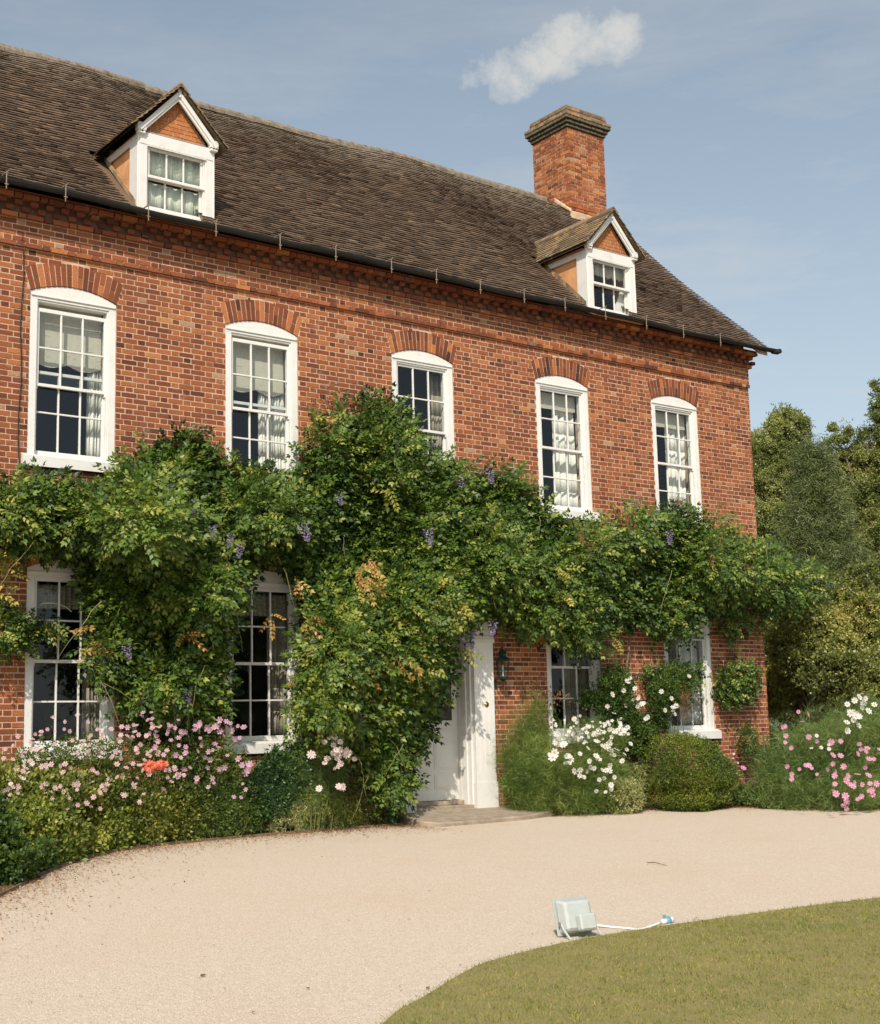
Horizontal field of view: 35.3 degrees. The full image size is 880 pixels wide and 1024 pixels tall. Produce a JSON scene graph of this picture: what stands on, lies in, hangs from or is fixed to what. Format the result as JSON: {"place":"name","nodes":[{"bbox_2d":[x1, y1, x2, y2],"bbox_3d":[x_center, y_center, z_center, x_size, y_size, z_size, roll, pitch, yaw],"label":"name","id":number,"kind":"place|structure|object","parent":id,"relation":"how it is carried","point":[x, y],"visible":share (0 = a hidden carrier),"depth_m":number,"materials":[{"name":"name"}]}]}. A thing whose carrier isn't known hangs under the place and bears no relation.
{"place":"outdoors","nodes":[
{"label":"outdoors","id":0,"kind":"place"},
{"bbox_2d":[0,807,879,1023],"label":"driveway","id":1,"kind":"structure","parent":0,"point":[803,831],"depth_m":11.73,"materials":[{"name":"beige gravel"}]},
{"bbox_2d":[0,823,404,896],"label":"bed edging","id":2,"kind":"object","parent":1,"relation":"on","point":[93,855],"visible":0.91,"depth_m":16.79,"materials":[{"name":"brown"}]},
{"bbox_2d":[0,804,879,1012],"bbox_3d":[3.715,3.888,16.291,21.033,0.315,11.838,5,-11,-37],"label":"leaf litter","id":3,"kind":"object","parent":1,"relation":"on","point":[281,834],"visible":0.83,"depth_m":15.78,"materials":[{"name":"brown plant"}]},
{"bbox_2d":[395,804,552,826],"bbox_3d":[0.624,4.424,19.953,2.677,0.258,1.100,5,-11,-37],"label":"stone step","id":4,"kind":"object","parent":1,"relation":"on","point":[451,817],"visible":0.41,"depth_m":19.60,"materials":[{"name":"beige stone"}]},
{"bbox_2d":[552,896,601,939],"bbox_3d":[0.978,2.895,9.848,0.303,0.268,0.219,4,-10,-29],"label":"floodlight","id":5,"kind":"object","parent":1,"relation":"on","point":[574,916],"visible":0.94,"depth_m":9.81,"materials":[{"name":"paint"}]},
{"bbox_2d":[597,915,674,929],"bbox_3d":[1.493,3.043,10.211,0.665,0.073,0.239,2,-10,-22],"label":"power cable","id":6,"kind":"object","parent":1,"relation":"on","point":[667,920],"visible":0.88,"depth_m":10.23,"materials":[{"name":"white plastic"}]},
{"bbox_2d":[0,0,879,728],"label":"sky","id":7,"kind":"structure","parent":0,"point":[742,144],"materials":[{"name":"blue"}]},
{"bbox_2d":[375,896,879,1023],"bbox_3d":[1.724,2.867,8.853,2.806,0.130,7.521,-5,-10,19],"label":"grass","id":8,"kind":"structure","parent":0,"point":[746,939],"depth_m":8.34,"materials":[{"name":"green plant"}]},
{"bbox_3d":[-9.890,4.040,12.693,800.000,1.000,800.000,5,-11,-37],"label":"ground","id":9,"kind":"structure","parent":0,"visible":0},
{"bbox_2d":[0,823,372,890],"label":"flower bed","id":10,"kind":"object","parent":9,"relation":"on","point":[7,886],"visible":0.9,"depth_m":17.92,"materials":[{"name":"soil"}]},
{"bbox_2d":[0,794,63,885],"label":"leafy shrub","id":11,"kind":"object","parent":10,"relation":"on","point":[22,859],"visible":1,"depth_m":13.17,"materials":[{"name":"green plant"}]},
{"bbox_2d":[0,713,114,814],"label":"japanese anemone","id":12,"kind":"object","parent":10,"relation":"on","point":[65,757],"visible":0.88,"depth_m":15.40,"materials":[{"name":"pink plant"}]},
{"bbox_2d":[0,761,135,817],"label":"leafy shrub","id":13,"kind":"object","parent":10,"relation":"on","point":[36,777],"visible":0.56,"depth_m":15.12,"materials":[{"name":"green plant"}]},
{"bbox_2d":[0,788,137,864],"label":"leafy shrub","id":14,"kind":"object","parent":10,"relation":"on","point":[75,835],"visible":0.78,"depth_m":14.82,"materials":[{"name":"green plant"}]},
{"bbox_2d":[67,711,171,844],"bbox_3d":[-3.749,3.167,16.255,1.394,1.633,1.309,3,-10,-23],"label":"japanese anemone","id":15,"kind":"object","parent":10,"relation":"on","point":[118,765],"visible":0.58,"depth_m":16.43,"materials":[{"name":"pink plant"}]},
{"bbox_2d":[134,760,168,847],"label":"geranium","id":16,"kind":"object","parent":10,"relation":"on","point":[152,766],"visible":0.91,"depth_m":16.23,"materials":[{"name":"red plant"}]},
{"bbox_2d":[113,776,214,846],"bbox_3d":[-3.548,3.644,16.821,0.766,0.966,1.731,-8,-11,36],"label":"leafy shrub","id":17,"kind":"object","parent":10,"relation":"on","point":[169,811],"visible":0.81,"depth_m":16.78,"materials":[{"name":"green plant"}]},
{"bbox_2d":[143,717,254,840],"bbox_3d":[-3.075,3.331,17.153,1.948,1.546,1.071,13,-17,-57],"label":"japanese anemone","id":18,"kind":"object","parent":10,"relation":"on","point":[193,764],"visible":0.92,"depth_m":17.27,"materials":[{"name":"pink plant"}]},
{"bbox_2d":[181,789,265,840],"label":"ferny undergrowth","id":19,"kind":"object","parent":10,"relation":"on","point":[240,809],"visible":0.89,"depth_m":17.42,"materials":[{"name":"green plant"}]},
{"bbox_2d":[194,770,269,838],"bbox_3d":[-2.756,3.735,17.615,1.267,0.912,0.634,5,-11,-37],"label":"leafy shrub","id":20,"kind":"object","parent":10,"relation":"on","point":[239,787],"visible":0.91,"depth_m":17.51,"materials":[{"name":"green plant"}]},
{"bbox_2d":[243,736,323,832],"bbox_3d":[-2.142,3.597,18.181,1.301,1.297,0.550,5,-11,-37],"label":"leafy shrub","id":21,"kind":"object","parent":10,"relation":"on","point":[275,777],"visible":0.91,"depth_m":18.08,"materials":[{"name":"green plant"}]},
{"bbox_2d":[265,800,309,833],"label":"variegated shrub","id":22,"kind":"object","parent":10,"relation":"on","point":[289,819],"visible":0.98,"depth_m":18.13,"materials":[{"name":"green plant"}]},
{"bbox_2d":[288,734,356,831],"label":"feathery cosmos","id":23,"kind":"object","parent":10,"relation":"on","point":[338,768],"visible":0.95,"depth_m":18.40,"materials":[{"name":"green leaf"},{"name":"petal"}]},
{"bbox_2d":[301,786,368,830],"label":"leafy shrub","id":24,"kind":"object","parent":10,"relation":"on","point":[344,820],"visible":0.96,"depth_m":18.54,"materials":[{"name":"green plant"}]},
{"bbox_2d":[336,767,398,826],"bbox_3d":[-1.016,3.928,19.036,1.163,0.864,0.385,5,-11,-37],"label":"leafy shrub","id":25,"kind":"object","parent":10,"relation":"on","point":[356,787],"visible":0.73,"depth_m":18.88,"materials":[{"name":"green plant"}]},
{"bbox_2d":[0,43,781,838],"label":"brick house","id":26,"kind":"structure","parent":9,"relation":"on","point":[320,261],"depth_m":21.33,"materials":[{"name":"red brick"}]},
{"bbox_2d":[37,584,94,609],"bbox_3d":[-4.739,1.081,17.476,1.013,0.300,0.088,5,-11,-37],"label":"blind","id":27,"kind":"object","parent":26,"relation":"attached to","point":[47,595],"visible":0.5,"depth_m":17.40,"materials":[{"name":"beige fabric"}]},
{"bbox_2d":[17,560,121,760],"bbox_3d":[-4.609,1.825,17.198,1.310,2.477,0.245,5,-11,-37],"label":"window","id":28,"kind":"structure","parent":26,"relation":"in","point":[36,573],"depth_m":17.09,"materials":[{"name":"white paint"}]},
{"bbox_2d":[38,305,101,372],"bbox_3d":[-4.842,-2.248,17.958,0.930,0.830,0.006,5,-11,-37],"label":"blind","id":29,"kind":"object","parent":26,"relation":"attached to","point":[49,332],"visible":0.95,"depth_m":17.98,"materials":[{"name":"fabric"}]},
{"bbox_2d":[21,287,119,474],"bbox_3d":[-4.730,-1.707,17.740,1.310,2.407,0.245,5,-11,-37],"label":"window","id":30,"kind":"structure","parent":26,"relation":"in","point":[73,299],"depth_m":17.78,"materials":[{"name":"white paint"}]},
{"bbox_2d":[82,612,100,738],"bbox_3d":[-4.429,1.930,17.637,0.268,1.900,0.087,5,-11,-37],"label":"curtain","id":31,"kind":"object","parent":26,"relation":"hanging from","point":[90,711],"visible":0.32,"depth_m":17.54,"materials":[{"name":"white fabric"}]},
{"bbox_2d":[86,323,102,456],"bbox_3d":[-4.519,-1.607,18.154,0.247,1.950,0.087,5,-11,-37],"label":"curtain","id":32,"kind":"object","parent":26,"relation":"hanging from","point":[93,427],"visible":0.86,"depth_m":18.07,"materials":[{"name":"white fabric"}]},
{"bbox_2d":[148,182,197,216],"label":"curtain","id":33,"kind":"object","parent":26,"relation":"hanging from","point":[173,198],"visible":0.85,"depth_m":19.02,"materials":[{"name":"fabric"}]},
{"bbox_2d":[149,151,198,185],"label":"curtain","id":34,"kind":"object","parent":26,"relation":"hanging from","point":[174,168],"visible":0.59,"depth_m":19.11,"materials":[{"name":"fabric"}]},
{"bbox_2d":[233,342,283,396],"bbox_3d":[-2.627,-2.033,19.616,0.930,0.740,0.006,5,-11,-37],"label":"blind","id":35,"kind":"object","parent":26,"relation":"attached to","point":[241,358],"visible":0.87,"depth_m":19.64,"materials":[{"name":"fabric"}]},
{"bbox_2d":[235,594,285,616],"bbox_3d":[-2.560,1.288,19.108,1.003,0.300,0.087,5,-11,-37],"label":"blind","id":36,"kind":"object","parent":26,"relation":"attached to","point":[278,606],"visible":0.57,"depth_m":19.24,"materials":[{"name":"beige fabric"}]},
{"bbox_2d":[221,571,305,753],"bbox_3d":[-2.426,2.032,18.832,1.310,2.477,0.245,5,-11,-37],"label":"window","id":37,"kind":"structure","parent":26,"relation":"in","point":[273,582],"depth_m":18.90,"materials":[{"name":"white paint"}]},
{"bbox_2d":[225,321,303,492],"bbox_3d":[-2.515,-1.497,19.399,1.310,2.407,0.245,5,-11,-37],"label":"window","id":38,"kind":"structure","parent":26,"relation":"in","point":[255,333],"depth_m":19.52,"materials":[{"name":"white paint"}]},
{"bbox_2d":[258,350,284,475],"bbox_3d":[-2.397,-1.403,19.755,0.468,1.950,0.086,5,-11,-37],"label":"curtain","id":39,"kind":"object","parent":26,"relation":"hanging from","point":[277,434],"visible":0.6,"depth_m":19.70,"materials":[{"name":"white fabric"}]},
{"bbox_2d":[267,616,286,733],"bbox_3d":[-2.271,2.135,19.254,0.327,1.900,0.088,5,-11,-37],"label":"curtain","id":40,"kind":"object","parent":26,"relation":"hanging from","point":[278,677],"visible":0.62,"depth_m":19.21,"materials":[{"name":"white fabric"}]},
{"bbox_2d":[0,381,837,824],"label":"wisteria","id":41,"kind":"object","parent":26,"relation":"attached to","point":[410,569],"visible":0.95,"depth_m":18.89,"materials":[{"name":"green plant"}]},
{"bbox_2d":[391,350,454,504],"bbox_3d":[-0.268,-1.283,21.081,1.310,2.407,0.245,5,-11,-37],"label":"window","id":42,"kind":"structure","parent":26,"relation":"in","point":[412,359],"depth_m":21.32,"materials":[{"name":"white paint"}]},
{"bbox_2d":[426,375,441,477],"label":"curtain","id":43,"kind":"object","parent":26,"relation":"hanging from","point":[435,408],"visible":0.54,"depth_m":21.58,"materials":[{"name":"white fabric"}]},
{"bbox_2d":[414,660,458,801],"bbox_3d":[-0.149,3.259,20.656,1.020,2.080,0.054,5,-11,-37],"label":"door","id":44,"kind":"structure","parent":26,"relation":"in","point":[443,770],"depth_m":20.70,"materials":[{"name":"grey paint"}]},
{"bbox_2d":[494,646,509,688],"bbox_3d":[0.957,2.372,21.115,0.213,0.640,0.256,1,-9,-15],"label":"wall lantern","id":45,"kind":"object","parent":26,"relation":"attached to","point":[502,657],"depth_m":21.08,"materials":[{"name":"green metal"}]},
{"bbox_2d":[540,392,574,412],"bbox_3d":[1.904,-1.834,23.052,0.930,0.270,0.006,5,-11,-37],"label":"blind","id":46,"kind":"object","parent":26,"relation":"attached to","point":[546,401],"visible":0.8,"depth_m":23.10,"materials":[{"name":"fabric"}]},
{"bbox_2d":[551,409,578,507],"bbox_3d":[2.096,-0.970,23.161,0.527,1.950,0.064,5,-11,-37],"label":"curtain","id":47,"kind":"object","parent":26,"relation":"hanging from","point":[560,464],"visible":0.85,"depth_m":23.14,"materials":[{"name":"white fabric"}]},
{"bbox_2d":[535,375,598,521],"bbox_3d":[2.022,-1.066,22.797,1.310,2.407,0.245,5,-11,-37],"label":"window","id":48,"kind":"structure","parent":26,"relation":"in","point":[553,384],"depth_m":22.93,"materials":[{"name":"white paint"}]},
{"bbox_2d":[561,615,587,726],"bbox_3d":[2.203,2.560,22.604,0.527,1.900,0.087,5,-11,-37],"label":"curtain","id":49,"kind":"object","parent":26,"relation":"hanging from","point":[570,688],"visible":0.34,"depth_m":22.52,"materials":[{"name":"white fabric"}]},
{"bbox_2d":[545,593,604,743],"bbox_3d":[2.127,2.465,22.243,1.310,2.477,0.245,5,-11,-37],"label":"window","id":50,"kind":"structure","parent":26,"relation":"in","point":[594,675],"depth_m":22.16,"materials":[{"name":"white paint"}]},
{"bbox_2d":[593,262,622,281],"bbox_3d":[2.867,-4.209,24.026,0.881,0.320,0.035,5,-11,-37],"label":"blind","id":51,"kind":"object","parent":26,"relation":"hanging from","point":[598,269],"visible":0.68,"depth_m":24.07,"materials":[{"name":"fabric"}]},
{"bbox_2d":[615,292,623,312],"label":"curtain","id":52,"kind":"object","parent":26,"relation":"hanging from","point":[619,303],"visible":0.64,"depth_m":24.14,"materials":[{"name":"white fabric"}]},
{"bbox_2d":[655,411,684,429],"bbox_3d":[4.039,-1.631,24.651,0.930,0.270,0.006,5,-11,-37],"label":"blind","id":53,"kind":"object","parent":26,"relation":"attached to","point":[671,420],"visible":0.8,"depth_m":24.70,"materials":[{"name":"fabric"}]},
{"bbox_2d":[664,427,686,515],"bbox_3d":[4.232,-0.768,24.757,0.526,1.950,0.066,5,-11,-37],"label":"curtain","id":54,"kind":"object","parent":26,"relation":"hanging from","point":[673,459],"visible":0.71,"depth_m":24.77,"materials":[{"name":"white fabric"}]},
{"bbox_2d":[651,396,707,528],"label":"window","id":55,"kind":"structure","parent":26,"relation":"in","point":[670,404],"depth_m":24.58,"materials":[{"name":"white paint"}]},
{"bbox_2d":[675,616,701,724],"bbox_3d":[4.338,2.759,24.179,0.548,1.900,0.088,5,-11,-37],"label":"curtain","id":56,"kind":"object","parent":26,"relation":"hanging from","point":[685,657],"visible":0.38,"depth_m":24.16,"materials":[{"name":"white fabric"}]},
{"bbox_2d":[662,595,721,739],"bbox_3d":[4.258,2.667,23.839,1.310,2.477,0.245,5,-11,-37],"label":"window","id":57,"kind":"structure","parent":26,"relation":"in","point":[708,729],"depth_m":24.01,"materials":[{"name":"white paint"}]},
{"bbox_2d":[554,801,872,812],"bbox_3d":[6.643,4.969,23.918,12.050,0.125,8.000,5,-11,-37],"label":"flower bed","id":58,"kind":"object","parent":9,"relation":"on","point":[646,807],"visible":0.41,"depth_m":21.89,"materials":[{"name":"soil"}]},
{"bbox_2d":[485,687,566,812],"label":"feathery cosmos","id":59,"kind":"object","parent":58,"relation":"on","point":[531,722],"visible":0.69,"depth_m":20.87,"materials":[{"name":"green plant"}]},
{"bbox_2d":[495,686,641,816],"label":"feathery cosmos","id":60,"kind":"object","parent":58,"relation":"on","point":[533,794],"visible":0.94,"depth_m":20.49,"materials":[{"name":"green plant"}]},
{"bbox_2d":[548,714,637,813],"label":"white flowers","id":61,"kind":"object","parent":58,"relation":"on","point":[593,728],"visible":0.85,"depth_m":20.94,"materials":[{"name":"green plant"}]},
{"bbox_2d":[585,632,608,806],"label":"brown stems","id":62,"kind":"object","parent":58,"relation":"on","point":[600,664],"visible":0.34,"depth_m":22.33,"materials":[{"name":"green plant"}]},
{"bbox_2d":[574,659,661,766],"bbox_3d":[2.902,3.538,22.093,1.542,2.396,0.872,5,-11,-37],"label":"climbing rose","id":63,"kind":"object","parent":58,"relation":"on","point":[609,700],"visible":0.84,"depth_m":22.07,"materials":[{"name":"green plant"}]},
{"bbox_2d":[605,763,647,814],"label":"variegated shrub","id":64,"kind":"object","parent":58,"relation":"on","point":[635,793],"visible":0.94,"depth_m":20.72,"materials":[{"name":"green plant"}]},
{"bbox_2d":[641,659,697,779],"bbox_3d":[3.648,3.594,22.557,1.693,2.395,0.912,5,-11,-37],"label":"rose bush","id":65,"kind":"object","parent":58,"relation":"on","point":[664,703],"visible":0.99,"depth_m":22.59,"materials":[{"name":"green plant"}]},
{"bbox_2d":[677,684,692,800],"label":"dry stem","id":66,"kind":"object","parent":58,"relation":"on","point":[682,704],"visible":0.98,"depth_m":22.48,"materials":[{"name":"brown plant"}]},
{"bbox_2d":[634,730,742,811],"bbox_3d":[3.881,4.035,21.633,1.668,1.289,1.690,5,-11,-37],"label":"clipped bush","id":67,"kind":"object","parent":58,"relation":"on","point":[717,775],"visible":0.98,"depth_m":21.16,"materials":[{"name":"green plant"}]},
{"bbox_2d":[734,717,775,791],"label":"leafy shrub","id":68,"kind":"object","parent":58,"relation":"on","point":[747,732],"visible":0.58,"depth_m":23.92,"materials":[{"name":"green plant"}]},
{"bbox_2d":[728,753,790,808],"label":"leafy shrub","id":69,"kind":"object","parent":58,"relation":"on","point":[739,789],"visible":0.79,"depth_m":21.79,"materials":[{"name":"green plant"}]},
{"bbox_2d":[743,690,879,811],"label":"feathery cosmos","id":70,"kind":"object","parent":58,"relation":"on","point":[838,778],"visible":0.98,"depth_m":21.17,"materials":[{"name":"green plant"}]},
{"bbox_2d":[762,557,879,751],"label":"shrub","id":71,"kind":"object","parent":58,"relation":"on","point":[827,653],"visible":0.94,"depth_m":25.62,"materials":[{"name":"green plant"}]},
{"bbox_2d":[750,401,815,762],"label":"broadleaf tree","id":72,"kind":"object","parent":9,"relation":"on","point":[774,437],"visible":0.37,"depth_m":42.85,"materials":[{"name":"green plant"}]},
{"bbox_2d":[760,556,877,598],"bbox_3d":[10.387,3.146,29.721,4.242,5.363,7.890,5,-11,-37],"label":"shrub","id":73,"kind":"object","parent":9,"relation":"on","point":[836,574],"visible":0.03,"depth_m":31.77,"materials":[{"name":"green plant"}]},
{"bbox_2d":[760,424,879,765],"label":"conifer","id":74,"kind":"object","parent":9,"relation":"on","point":[818,525],"visible":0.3,"depth_m":34.63,"materials":[{"name":"green plant"}]},
{"bbox_2d":[821,378,879,563],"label":"broadleaf tree","id":75,"kind":"object","parent":9,"relation":"on","point":[863,469],"visible":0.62,"depth_m":47.91,"materials":[{"name":"green plant"}]}
]}

